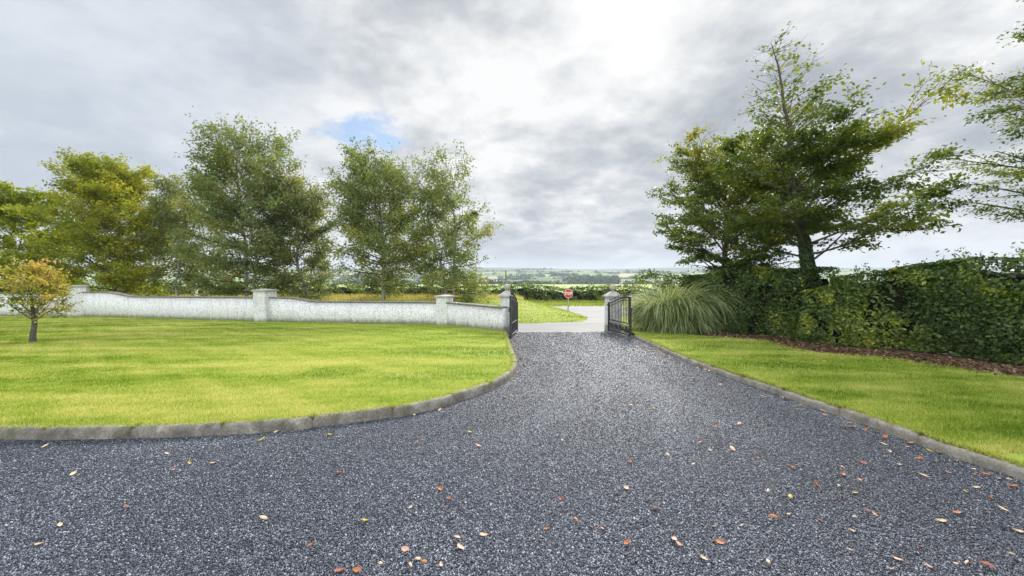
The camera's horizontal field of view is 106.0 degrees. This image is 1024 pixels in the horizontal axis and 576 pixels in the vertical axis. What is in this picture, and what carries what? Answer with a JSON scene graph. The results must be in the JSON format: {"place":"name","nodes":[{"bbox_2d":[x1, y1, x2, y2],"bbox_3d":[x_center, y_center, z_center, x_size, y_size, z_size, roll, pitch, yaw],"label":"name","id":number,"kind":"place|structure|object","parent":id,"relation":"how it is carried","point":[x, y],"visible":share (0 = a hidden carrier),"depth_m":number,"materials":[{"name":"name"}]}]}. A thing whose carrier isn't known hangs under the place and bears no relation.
{"place":"outdoors","nodes":[
{"label":"outdoors","id":0,"kind":"place"},
{"bbox_2d":[0,316,516,428],"bbox_3d":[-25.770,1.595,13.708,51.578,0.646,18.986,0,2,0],"label":"lawn","id":1,"kind":"structure","parent":0,"point":[397,358],"depth_m":7.73,"materials":[{"name":"green plant"}]},
{"bbox_2d":[0,257,82,341],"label":"ornamental tree","id":2,"kind":"object","parent":1,"relation":"on","point":[47,289],"visible":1,"depth_m":11.21,"materials":[{"name":"orange plant"}]},
{"bbox_2d":[0,285,507,331],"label":"boundary wall","id":3,"kind":"structure","parent":1,"relation":"on","point":[263,305],"depth_m":18.61,"materials":[{"name":"paint"}]},
{"bbox_2d":[128,293,523,300],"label":"dry grass","id":4,"kind":"structure","parent":0,"point":[345,297],"depth_m":26.28,"materials":[{"name":"green plant"}]},
{"bbox_2d":[318,297,587,322],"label":"grass field","id":5,"kind":"structure","parent":0,"point":[528,309],"depth_m":22.57,"materials":[{"name":"green plant"}]},
{"bbox_2d":[0,180,103,292],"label":"broadleaf tree","id":6,"kind":"object","parent":5,"relation":"on","point":[10,198],"visible":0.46,"depth_m":29.10,"materials":[{"name":"green plant"}]},
{"bbox_2d":[0,146,194,295],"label":"hornbeam tree","id":7,"kind":"object","parent":5,"relation":"on","point":[110,191],"visible":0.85,"depth_m":26.15,"materials":[{"name":"green plant"}]},
{"bbox_2d":[132,171,221,295],"bbox_3d":[-23.939,-3.426,27.601,4.522,9.637,4.622,1,2,20],"label":"birch tree","id":8,"kind":"object","parent":5,"relation":"on","point":[173,187],"visible":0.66,"depth_m":26.84,"materials":[{"name":"green plant"}]},
{"bbox_2d":[170,183,234,295],"bbox_3d":[-23.634,-3.453,29.328,4.618,8.865,4.169,1,2,43],"label":"birch tree","id":9,"kind":"object","parent":5,"relation":"on","point":[206,248],"visible":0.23,"depth_m":28.73,"materials":[{"name":"green plant"}]},
{"bbox_2d":[165,106,311,296],"bbox_3d":[-18.257,-4.902,25.779,9.402,13.280,8.074,0,2,0],"label":"birch tree","id":10,"kind":"object","parent":5,"relation":"on","point":[222,159],"visible":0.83,"depth_m":24.32,"materials":[{"name":"green plant"}]},
{"bbox_2d":[231,166,348,299],"bbox_3d":[-15.194,-3.162,26.634,7.082,9.837,6.872,0,2,0],"label":"birch tree","id":11,"kind":"object","parent":5,"relation":"on","point":[311,211],"visible":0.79,"depth_m":25.76,"materials":[{"name":"green plant"}]},
{"bbox_2d":[316,136,440,299],"bbox_3d":[-8.953,-4.367,25.645,8.229,10.486,8.472,1,2,23],"label":"birch tree","id":12,"kind":"object","parent":5,"relation":"on","point":[372,179],"visible":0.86,"depth_m":24.45,"materials":[{"name":"green plant"}]},
{"bbox_2d":[377,139,505,302],"bbox_3d":[-4.447,-3.904,24.254,7.570,10.151,6.072,1,2,29],"label":"birch tree","id":13,"kind":"object","parent":5,"relation":"on","point":[429,195],"visible":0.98,"depth_m":23.74,"materials":[{"name":"green plant"}]},
{"bbox_2d":[564,289,572,310],"bbox_3d":[4.026,1.009,27.619,0.619,1.835,0.126,0,2,0],"label":"stop sign","id":14,"kind":"object","parent":5,"relation":"on","point":[568,293],"visible":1,"depth_m":27.55,"materials":[{"name":"metal"}]},
{"bbox_2d":[0,267,1022,332],"bbox_3d":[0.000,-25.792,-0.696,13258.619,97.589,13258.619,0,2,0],"label":"terrain","id":15,"kind":"structure","parent":0,"point":[844,271],"depth_m":1683.93,"materials":[{"name":"green plant"}]},
{"bbox_2d":[207,267,846,283],"bbox_3d":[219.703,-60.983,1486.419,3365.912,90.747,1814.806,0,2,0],"label":"hedgerow vegetation","id":16,"kind":"object","parent":15,"relation":"on","point":[509,276],"visible":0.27,"depth_m":1336.93,"materials":[{"name":"green plant"}]},
{"bbox_2d":[478,272,681,283],"bbox_3d":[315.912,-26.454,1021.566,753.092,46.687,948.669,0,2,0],"label":"distant woods","id":17,"kind":"object","parent":15,"relation":"on","point":[600,279],"visible":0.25,"depth_m":882.46,"materials":[{"name":"green plant"}]},
{"bbox_2d":[0,331,1023,575],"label":"gravel drive","id":18,"kind":"structure","parent":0,"point":[586,409],"depth_m":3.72,"materials":[{"name":"grey gravel"}]},
{"bbox_2d":[0,331,516,439],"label":"concrete kerb","id":19,"kind":"structure","parent":18,"relation":"on","point":[161,430],"depth_m":4.30,"materials":[{"name":"grey concrete"}]},
{"bbox_2d":[352,567,363,571],"bbox_3d":[-0.876,1.600,2.191,0.067,0.006,0.029,15,30,-6],"label":"fallen leaf","id":20,"kind":"object","parent":18,"relation":"on","point":[355,569],"visible":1,"depth_m":2.19,"materials":[{"name":"orange plant"}]},
{"bbox_2d":[401,546,410,550],"bbox_3d":[-0.650,1.599,2.364,0.073,0.006,0.035,-3,23,18],"label":"fallen leaf","id":21,"kind":"object","parent":18,"relation":"on","point":[404,548],"visible":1,"depth_m":2.37,"materials":[{"name":"beige plant"}]},
{"bbox_2d":[509,291,517,337],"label":"iron gate","id":22,"kind":"structure","parent":18,"relation":"on","point":[513,315],"depth_m":13.36,"materials":[{"name":"black metal"}]},
{"bbox_2d":[607,292,631,336],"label":"iron gate","id":23,"kind":"structure","parent":18,"relation":"on","point":[611,327],"depth_m":13.57,"materials":[{"name":"black metal"}]},
{"bbox_2d":[715,539,725,543],"bbox_3d":[1.306,1.599,2.435,0.075,0.007,0.033,3,19,16],"label":"fallen leaf","id":24,"kind":"object","parent":18,"relation":"on","point":[719,541],"visible":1,"depth_m":2.44,"materials":[{"name":"orange plant"}]},
{"bbox_2d":[634,335,1023,480],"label":"concrete kerb","id":25,"kind":"structure","parent":18,"relation":"on","point":[1007,468],"depth_m":4.40,"materials":[{"name":"grey concrete"}]},
{"bbox_2d":[977,560,995,566],"bbox_3d":[2.730,1.583,2.220,0.083,0.008,0.038,9,3,24],"label":"fallen leaf","id":26,"kind":"object","parent":18,"relation":"on","point":[984,562],"visible":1,"depth_m":2.21,"materials":[{"name":"plant"}]},
{"bbox_2d":[0,0,1023,268],"label":"sky","id":27,"kind":"structure","parent":0,"point":[564,110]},
{"bbox_2d":[517,310,632,332],"bbox_3d":[2.500,1.778,23.706,23.000,0.670,19.700,0,2,0],"label":"tarmac apron","id":28,"kind":"object","parent":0,"point":[594,322],"depth_m":17.86,"materials":[{"name":"grey asphalt"}]},
{"bbox_2d":[498,284,510,332],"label":"gate pillar","id":29,"kind":"structure","parent":28,"relation":"on","point":[504,297],"depth_m":14.63,"materials":[{"name":"paint"}]},
{"bbox_2d":[602,285,622,331],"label":"gate pillar","id":30,"kind":"structure","parent":28,"relation":"on","point":[608,296],"depth_m":15.14,"materials":[{"name":"paint"}]},
{"bbox_2d":[527,299,627,305],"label":"verge lawn","id":31,"kind":"structure","parent":0,"point":[578,305],"depth_m":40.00,"materials":[{"name":"green plant"}]},
{"bbox_2d":[22,278,847,300],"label":"roadside hedge","id":32,"kind":"object","parent":31,"relation":"on","point":[528,291],"visible":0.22,"depth_m":45.19,"materials":[{"name":"green plant"}]},
{"bbox_2d":[552,306,624,309],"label":"road","id":33,"kind":"structure","parent":0,"point":[583,307],"depth_m":36.86,"materials":[{"name":"grey asphalt"}]},
{"bbox_2d":[624,324,1023,467],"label":"lawn","id":34,"kind":"structure","parent":0,"point":[1018,456],"depth_m":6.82,"materials":[{"name":"green plant"}]},
{"bbox_2d":[685,330,1023,377],"bbox_3d":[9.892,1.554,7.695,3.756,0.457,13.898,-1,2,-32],"label":"leaf litter","id":35,"kind":"object","parent":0,"point":[993,367],"visible":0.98,"depth_m":8.77,"materials":[{"name":"plant"}]},
{"bbox_2d":[616,278,749,334],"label":"pampas grass","id":36,"kind":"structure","parent":35,"relation":"on","point":[677,311],"depth_m":13.53,"materials":[{"name":"green plant"}]},
{"bbox_2d":[631,117,856,291],"bbox_3d":[8.778,-2.315,15.258,7.590,8.050,6.580,-1,2,-28],"label":"beech tree","id":37,"kind":"object","parent":35,"relation":"on","point":[704,188],"visible":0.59,"depth_m":15.02,"materials":[{"name":"green plant"}]},
{"bbox_2d":[681,261,840,340],"bbox_3d":[8.259,0.395,13.434,1.905,2.900,4.798,-1,2,-31],"label":"trimmed hedge","id":38,"kind":"object","parent":35,"relation":"on","point":[772,308],"visible":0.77,"depth_m":12.82,"materials":[{"name":"green plant"}]},
{"bbox_2d":[799,282,846,344],"bbox_3d":[8.938,0.779,11.067,1.202,1.944,0.846,-1,2,-31],"label":"shrub","id":39,"kind":"object","parent":35,"relation":"on","point":[815,321],"visible":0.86,"depth_m":10.85,"materials":[{"name":"green plant"}]},
{"bbox_2d":[703,20,981,287],"bbox_3d":[9.422,-3.092,11.581,6.711,9.536,6.853,1,2,40],"label":"beech tree","id":40,"kind":"object","parent":35,"relation":"on","point":[836,172],"visible":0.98,"depth_m":10.95,"materials":[{"name":"green plant"}]},
{"bbox_2d":[791,199,823,312],"bbox_3d":[9.141,-0.513,11.847,0.959,4.478,0.647,0,2,0],"label":"climbing ivy","id":41,"kind":"object","parent":40,"relation":"attached to","point":[804,254],"visible":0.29,"depth_m":11.72,"materials":[{"name":"green plant"}]},
{"bbox_2d":[828,242,1023,364],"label":"trimmed hedge","id":42,"kind":"object","parent":35,"relation":"on","point":[967,306],"visible":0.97,"depth_m":9.02,"materials":[{"name":"green plant"}]},
{"bbox_2d":[917,0,1023,257],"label":"beech tree","id":43,"kind":"object","parent":35,"relation":"on","point":[1011,108],"visible":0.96,"depth_m":10.62,"materials":[{"name":"green plant"}]}
]}

